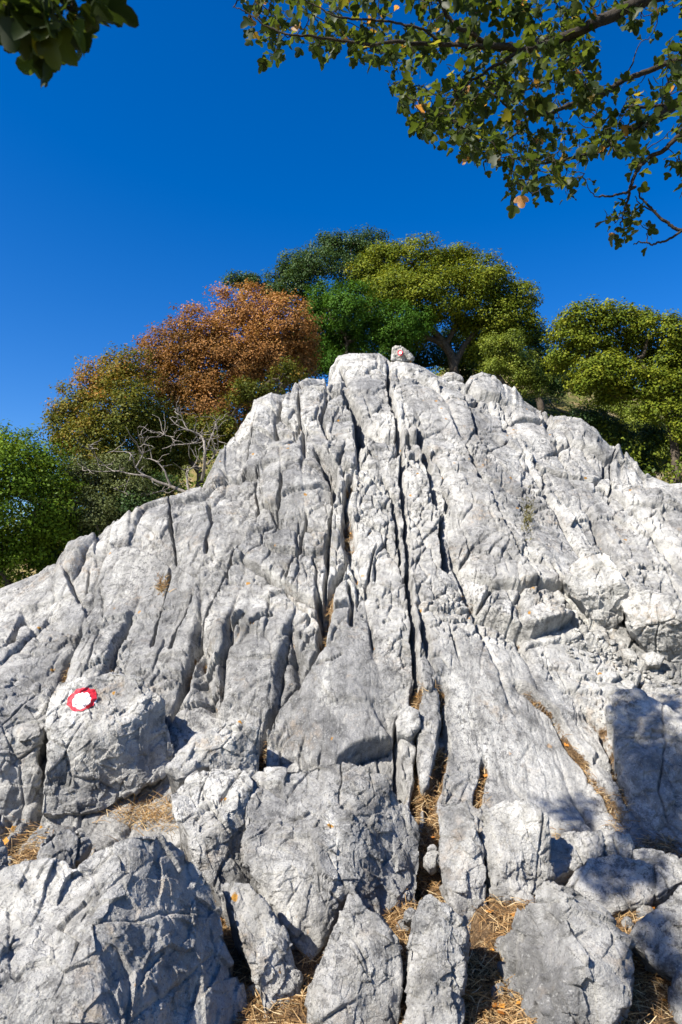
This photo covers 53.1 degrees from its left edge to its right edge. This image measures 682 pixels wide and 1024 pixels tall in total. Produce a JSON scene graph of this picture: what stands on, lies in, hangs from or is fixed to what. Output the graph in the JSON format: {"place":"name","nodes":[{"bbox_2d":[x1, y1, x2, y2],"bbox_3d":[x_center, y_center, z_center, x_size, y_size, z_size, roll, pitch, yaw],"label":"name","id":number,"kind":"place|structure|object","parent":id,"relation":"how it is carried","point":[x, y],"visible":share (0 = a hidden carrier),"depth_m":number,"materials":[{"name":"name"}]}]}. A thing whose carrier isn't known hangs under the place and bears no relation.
{"place":"outdoors","nodes":[
{"label":"outdoors","id":0,"kind":"place"},
{"bbox_2d":[0,0,138,88],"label":"leafy branch","id":1,"kind":"object","parent":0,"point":[38,40],"visible":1,"depth_m":1.10,"materials":[{"name":"green plant"}]},
{"bbox_2d":[0,353,681,1023],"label":"rock face","id":2,"kind":"object","parent":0,"point":[246,547],"visible":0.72,"depth_m":6.25},
{"bbox_2d":[0,838,8,869],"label":"boulder","id":3,"kind":"object","parent":2,"relation":"on","point":[4,861],"visible":0.75,"depth_m":3.36,"materials":[{"name":"stone"}]},
{"bbox_2d":[0,679,48,827],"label":"boulder","id":4,"kind":"object","parent":2,"relation":"on","point":[23,736],"visible":0.93,"depth_m":4.51,"materials":[{"name":"stone"}]},
{"bbox_2d":[0,814,66,865],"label":"dry grass tuft","id":5,"kind":"object","parent":2,"relation":"on","point":[26,837],"visible":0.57,"depth_m":4.17,"materials":[{"name":"plant"}]},
{"bbox_2d":[37,829,92,868],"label":"boulder","id":6,"kind":"object","parent":2,"relation":"on","point":[72,848],"visible":0.76,"depth_m":3.47,"materials":[{"name":"stone"}]},
{"bbox_2d":[42,671,173,818],"bbox_3d":[-1.609,1.645,4.802,0.854,1.008,0.875,2,-8,-13],"label":"boulder","id":7,"kind":"object","parent":2,"relation":"on","point":[108,744],"visible":0.96,"depth_m":4.49,"materials":[{"name":"stone"}]},
{"bbox_2d":[0,834,251,1023],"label":"boulder","id":8,"kind":"object","parent":2,"relation":"on","point":[128,931],"visible":1,"depth_m":2.51,"materials":[{"name":"stone"}]},
{"bbox_2d":[89,784,178,841],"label":"dry grass tuft","id":9,"kind":"object","parent":2,"relation":"on","point":[144,813],"visible":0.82,"depth_m":4.37,"materials":[{"name":"plant"}]},
{"bbox_2d":[77,396,228,495],"bbox_3d":[-2.926,-0.997,10.598,2.381,1.534,0.851,1,-8,-5],"label":"dead shrub","id":10,"kind":"object","parent":2,"relation":"on","point":[169,485],"visible":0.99,"depth_m":10.62,"materials":[{"name":"grey plant"}]},
{"bbox_2d":[150,572,173,596],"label":"dry grass tuft","id":11,"kind":"object","parent":2,"relation":"on","point":[161,585],"visible":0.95,"depth_m":6.51,"materials":[{"name":"plant"}]},
{"bbox_2d":[171,767,253,920],"bbox_3d":[-0.717,1.943,3.838,0.487,0.912,0.925,1,-8,-10],"label":"boulder","id":12,"kind":"object","parent":2,"relation":"on","point":[209,811],"visible":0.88,"depth_m":3.66,"materials":[{"name":"stone"}]},
{"bbox_2d":[165,720,260,792],"bbox_3d":[-0.822,1.699,4.548,0.584,0.615,0.672,0,-8,0],"label":"boulder","id":13,"kind":"object","parent":2,"relation":"on","point":[233,744],"visible":0.73,"depth_m":4.40,"materials":[{"name":"stone"}]},
{"bbox_2d":[221,883,302,1017],"bbox_3d":[-0.340,2.075,3.046,0.363,0.778,0.825,3,-9,-23],"label":"boulder","id":14,"kind":"object","parent":2,"relation":"on","point":[261,939],"visible":0.85,"depth_m":2.90,"materials":[{"name":"stone"}]},
{"bbox_2d":[231,952,304,1023],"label":"dry grass tuft","id":15,"kind":"object","parent":2,"relation":"on","point":[255,993],"visible":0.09,"depth_m":2.80,"materials":[{"name":"plant"}]},
{"bbox_2d":[240,762,419,959],"bbox_3d":[-0.051,2.031,3.743,1.006,1.166,1.260,0,-8,0],"label":"boulder","id":16,"kind":"object","parent":2,"relation":"on","point":[320,843],"visible":0.92,"depth_m":3.54,"materials":[{"name":"stone"}]},
{"bbox_2d":[3,489,681,1023],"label":"dry needle litter","id":17,"kind":"object","parent":2,"relation":"on","point":[481,991],"visible":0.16,"depth_m":2.97,"materials":[{"name":"plant"}]},
{"bbox_2d":[3,533,669,1023],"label":"fallen leaves","id":18,"kind":"object","parent":17,"relation":"on","point":[489,911],"visible":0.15,"depth_m":3.04,"materials":[{"name":"orange plant"}]},
{"bbox_2d":[496,880,635,1023],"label":"boulder","id":19,"kind":"object","parent":17,"relation":"on","point":[566,953],"visible":0.98,"depth_m":2.75,"materials":[{"name":"stone"}]},
{"bbox_2d":[629,885,681,1023],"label":"boulder","id":20,"kind":"object","parent":17,"relation":"on","point":[656,934],"visible":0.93,"depth_m":2.89,"materials":[{"name":"stone"}]},
{"bbox_2d":[304,892,404,1023],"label":"boulder","id":21,"kind":"object","parent":2,"relation":"on","point":[358,978],"visible":1,"depth_m":2.66,"materials":[{"name":"stone"}]},
{"bbox_2d":[397,706,407,716],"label":"stone","id":22,"kind":"object","parent":2,"relation":"on","point":[400,711],"visible":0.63,"depth_m":4.79,"materials":[{"name":"stone"}]},
{"bbox_2d":[391,345,414,361],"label":"boulder","id":23,"kind":"object","parent":2,"relation":"on","point":[401,354],"visible":0.97,"depth_m":12.25,"materials":[{"name":"stone"}]},
{"bbox_2d":[395,706,420,743],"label":"boulder","id":24,"kind":"object","parent":2,"relation":"on","point":[408,725],"visible":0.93,"depth_m":4.72,"materials":[{"name":"stone"}]},
{"bbox_2d":[403,907,415,926],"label":"stone","id":25,"kind":"object","parent":2,"relation":"on","point":[409,912],"visible":0.88,"depth_m":3.18,"materials":[{"name":"stone"}]},
{"bbox_2d":[412,795,439,852],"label":"dry grass tuft","id":26,"kind":"object","parent":2,"relation":"on","point":[428,830],"visible":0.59,"depth_m":4.15,"materials":[{"name":"plant"}]},
{"bbox_2d":[416,688,440,795],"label":"boulder","id":27,"kind":"object","parent":2,"relation":"on","point":[428,734],"visible":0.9,"depth_m":4.68,"materials":[{"name":"stone"}]},
{"bbox_2d":[423,844,439,874],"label":"stone","id":28,"kind":"object","parent":2,"relation":"on","point":[431,860],"visible":0.98,"depth_m":3.68,"materials":[{"name":"stone"}]},
{"bbox_2d":[402,894,470,1023],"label":"boulder","id":29,"kind":"object","parent":2,"relation":"on","point":[438,946],"visible":1,"depth_m":2.68,"materials":[{"name":"stone"}]},
{"bbox_2d":[441,372,463,382],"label":"boulder","id":30,"kind":"object","parent":2,"relation":"on","point":[449,376],"visible":0.66,"depth_m":11.75,"materials":[{"name":"stone"}]},
{"bbox_2d":[233,0,681,255],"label":"maple tree","id":31,"kind":"object","parent":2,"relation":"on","point":[472,100],"visible":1,"depth_m":2.76,"materials":[{"name":"green plant"}]},
{"bbox_2d":[438,801,486,932],"bbox_3d":[0.654,1.973,3.687,0.252,0.771,0.720,-1,-8,7],"label":"boulder","id":32,"kind":"object","parent":2,"relation":"on","point":[462,871],"visible":0.9,"depth_m":3.54,"materials":[{"name":"stone"}]},
{"bbox_2d":[491,982,504,998],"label":"stone","id":33,"kind":"object","parent":2,"relation":"on","point":[498,985],"visible":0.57,"depth_m":2.82,"materials":[{"name":"stone"}]},
{"bbox_2d":[479,799,555,904],"bbox_3d":[0.960,1.933,3.775,0.390,0.685,0.715,-1,-8,10],"label":"boulder","id":34,"kind":"object","parent":2,"relation":"on","point":[515,836],"visible":0.84,"depth_m":3.57,"materials":[{"name":"stone"}]},
{"bbox_2d":[519,485,536,539],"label":"cushion plant","id":35,"kind":"object","parent":2,"relation":"on","point":[525,516],"visible":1,"depth_m":7.55,"materials":[{"name":"green plant"}]},
{"bbox_2d":[551,824,573,839],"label":"dry grass tuft","id":36,"kind":"object","parent":2,"relation":"on","point":[556,838],"visible":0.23,"depth_m":4.17,"materials":[{"name":"plant"}]},
{"bbox_2d":[551,830,604,885],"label":"boulder","id":37,"kind":"object","parent":2,"relation":"on","point":[572,852],"visible":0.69,"depth_m":3.75,"materials":[{"name":"stone"}]},
{"bbox_2d":[563,553,629,630],"bbox_3d":[2.405,0.849,6.494,0.572,0.894,0.770,-2,-8,14],"label":"boulder","id":38,"kind":"object","parent":2,"relation":"on","point":[596,588],"visible":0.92,"depth_m":6.20,"materials":[{"name":"stone"}]},
{"bbox_2d":[603,830,634,858],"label":"boulder","id":39,"kind":"object","parent":2,"relation":"on","point":[621,844],"visible":0.69,"depth_m":3.78,"materials":[{"name":"stone"}]},
{"bbox_2d":[600,789,645,839],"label":"dry grass tuft","id":40,"kind":"object","parent":2,"relation":"on","point":[619,829],"visible":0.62,"depth_m":4.28,"materials":[{"name":"plant"}]},
{"bbox_2d":[566,854,681,917],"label":"boulder","id":41,"kind":"object","parent":2,"relation":"on","point":[613,884],"visible":0.69,"depth_m":3.38,"materials":[{"name":"stone"}]},
{"bbox_2d":[566,629,681,694],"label":"rubble","id":42,"kind":"object","parent":2,"relation":"on","point":[671,674],"visible":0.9,"depth_m":5.82,"materials":[{"name":"stone"}]},
{"bbox_2d":[604,688,681,840],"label":"boulder","id":43,"kind":"object","parent":2,"relation":"on","point":[644,732],"visible":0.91,"depth_m":4.53,"materials":[{"name":"stone"}]},
{"bbox_2d":[623,956,677,1023],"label":"dry grass tuft","id":44,"kind":"object","parent":2,"relation":"on","point":[645,982],"visible":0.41,"depth_m":2.76,"materials":[{"name":"plant"}]},
{"bbox_2d":[620,589,681,664],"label":"boulder","id":45,"kind":"object","parent":2,"relation":"on","point":[653,621],"visible":0.94,"depth_m":5.87,"materials":[{"name":"stone"}]},
{"bbox_2d":[641,651,664,669],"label":"stone","id":46,"kind":"object","parent":2,"relation":"on","point":[653,660],"visible":1,"depth_m":5.79,"materials":[{"name":"stone"}]},
{"bbox_2d":[631,848,681,880],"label":"boulder","id":47,"kind":"object","parent":2,"relation":"on","point":[670,863],"visible":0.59,"depth_m":3.68,"materials":[{"name":"stone"}]},
{"bbox_2d":[0,370,681,587],"bbox_3d":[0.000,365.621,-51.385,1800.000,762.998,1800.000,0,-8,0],"label":"hill ground","id":48,"kind":"structure","parent":0,"point":[573,398],"depth_m":20.23,"materials":[{"name":"soil"}]},
{"bbox_2d":[0,419,88,587],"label":"leafy bush","id":49,"kind":"object","parent":48,"relation":"on","point":[26,469],"visible":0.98,"depth_m":10.04,"materials":[{"name":"green plant"}]},
{"bbox_2d":[43,445,161,548],"bbox_3d":[-3.782,0.129,10.691,1.861,2.498,1.395,5,-9,-29],"label":"scrub bush","id":50,"kind":"object","parent":48,"relation":"on","point":[90,495],"visible":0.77,"depth_m":10.64,"materials":[{"name":"green plant"}]},
{"bbox_2d":[19,468,196,574],"bbox_3d":[-3.775,0.586,11.051,2.608,2.744,1.527,0,-8,0],"label":"scrub bush","id":51,"kind":"object","parent":48,"relation":"on","point":[125,506],"visible":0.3,"depth_m":10.68,"materials":[{"name":"green plant"}]},
{"bbox_2d":[38,341,189,497],"bbox_3d":[-4.301,-1.156,12.678,2.777,4.232,2.071,-2,-8,16],"label":"turning tree","id":52,"kind":"object","parent":48,"relation":"on","point":[121,373],"visible":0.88,"depth_m":12.48,"materials":[{"name":"green plant"}]},
{"bbox_2d":[2,323,329,518],"bbox_3d":[-4.166,-1.758,15.964,7.939,5.722,2.572,0,-8,0],"label":"dark tree","id":53,"kind":"object","parent":48,"relation":"on","point":[172,492],"visible":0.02,"depth_m":15.95,"materials":[{"name":"green plant"}]},
{"bbox_2d":[115,356,311,498],"bbox_3d":[-2.446,-1.312,12.901,3.817,3.307,1.318,0,-8,0],"label":"dark bush","id":54,"kind":"object","parent":48,"relation":"on","point":[247,397],"visible":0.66,"depth_m":12.81,"materials":[{"name":"green plant"}]},
{"bbox_2d":[132,278,324,448],"bbox_3d":[-2.456,-3.134,14.259,4.276,3.892,2.572,0,-8,0],"label":"rusty tree","id":55,"kind":"object","parent":48,"relation":"on","point":[203,347],"visible":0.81,"depth_m":13.85,"materials":[{"name":"orange plant"}]},
{"bbox_2d":[219,268,289,409],"bbox_3d":[-2.345,-4.103,18.502,2.022,5.193,1.072,4,-9,-29],"label":"dark tree","id":56,"kind":"object","parent":48,"relation":"on","point":[236,277],"visible":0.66,"depth_m":18.62,"materials":[{"name":"green plant"}]},
{"bbox_2d":[261,223,390,334],"bbox_3d":[-0.394,-5.260,19.300,3.962,6.411,2.323,0,-8,0],"label":"dark tree","id":57,"kind":"object","parent":48,"relation":"on","point":[298,271],"visible":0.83,"depth_m":19.37,"materials":[{"name":"green plant"}]},
{"bbox_2d":[0,366,681,586],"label":"undergrowth","id":58,"kind":"object","parent":48,"relation":"on","point":[657,452],"visible":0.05,"depth_m":14.12,"materials":[{"name":"green plant"}]},
{"bbox_2d":[300,276,438,385],"bbox_3d":[0.558,-3.897,16.997,3.246,4.012,2.668,-5,-9,32],"label":"juniper","id":59,"kind":"object","parent":48,"relation":"on","point":[385,330],"visible":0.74,"depth_m":16.63,"materials":[{"name":"green plant"}]},
{"bbox_2d":[291,285,543,391],"bbox_3d":[2.172,-4.599,20.114,8.081,4.492,2.621,2,-8,-11],"label":"dark tree","id":60,"kind":"object","parent":48,"relation":"on","point":[437,360],"visible":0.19,"depth_m":19.99,"materials":[{"name":"green plant"}]},
{"bbox_2d":[339,231,547,373],"bbox_3d":[2.684,-4.777,17.735,5.455,5.786,2.952,0,-8,0],"label":"broad tree","id":61,"kind":"object","parent":48,"relation":"on","point":[390,279],"visible":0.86,"depth_m":17.62,"materials":[{"name":"green plant"}]},
{"bbox_2d":[475,325,555,401],"bbox_3d":[4.176,-3.019,16.139,1.887,2.785,1.583,0,-8,0],"label":"yellow green bush","id":62,"kind":"object","parent":48,"relation":"on","point":[526,374],"visible":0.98,"depth_m":16.18,"materials":[{"name":"green plant"}]},
{"bbox_2d":[463,319,573,412],"bbox_3d":[4.758,-3.445,18.238,3.142,3.401,1.580,0,-8,0],"label":"dark bush","id":63,"kind":"object","parent":48,"relation":"on","point":[554,383],"visible":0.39,"depth_m":18.05,"materials":[{"name":"green plant"}]},
{"bbox_2d":[547,351,649,420],"bbox_3d":[7.373,-2.977,19.352,3.157,3.612,1.867,-3,-9,22],"label":"bush","id":64,"kind":"object","parent":48,"relation":"on","point":[608,410],"visible":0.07,"depth_m":19.43,"materials":[{"name":"plant"}]},
{"bbox_2d":[539,293,681,483],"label":"leaning tree","id":65,"kind":"object","parent":48,"relation":"on","point":[661,387],"visible":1,"depth_m":13.68,"materials":[{"name":"green plant"}]},
{"bbox_2d":[565,401,668,477],"bbox_3d":[6.191,-1.114,14.841,2.753,2.469,1.194,3,-8,-18],"label":"scrub bush","id":66,"kind":"object","parent":48,"relation":"on","point":[593,419],"visible":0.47,"depth_m":14.66,"materials":[{"name":"green plant"}]},
{"bbox_2d":[610,399,670,470],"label":"scrub bush","id":67,"kind":"object","parent":48,"relation":"on","point":[627,412],"visible":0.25,"depth_m":18.67,"materials":[{"name":"green plant"}]},
{"bbox_2d":[664,421,681,480],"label":"scrub bush","id":68,"kind":"object","parent":48,"relation":"on","point":[670,451],"visible":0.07,"depth_m":15.34,"materials":[{"name":"green plant"}]},
{"bbox_2d":[0,0,681,525],"label":"sky","id":69,"kind":"structure","parent":0,"point":[163,163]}
]}

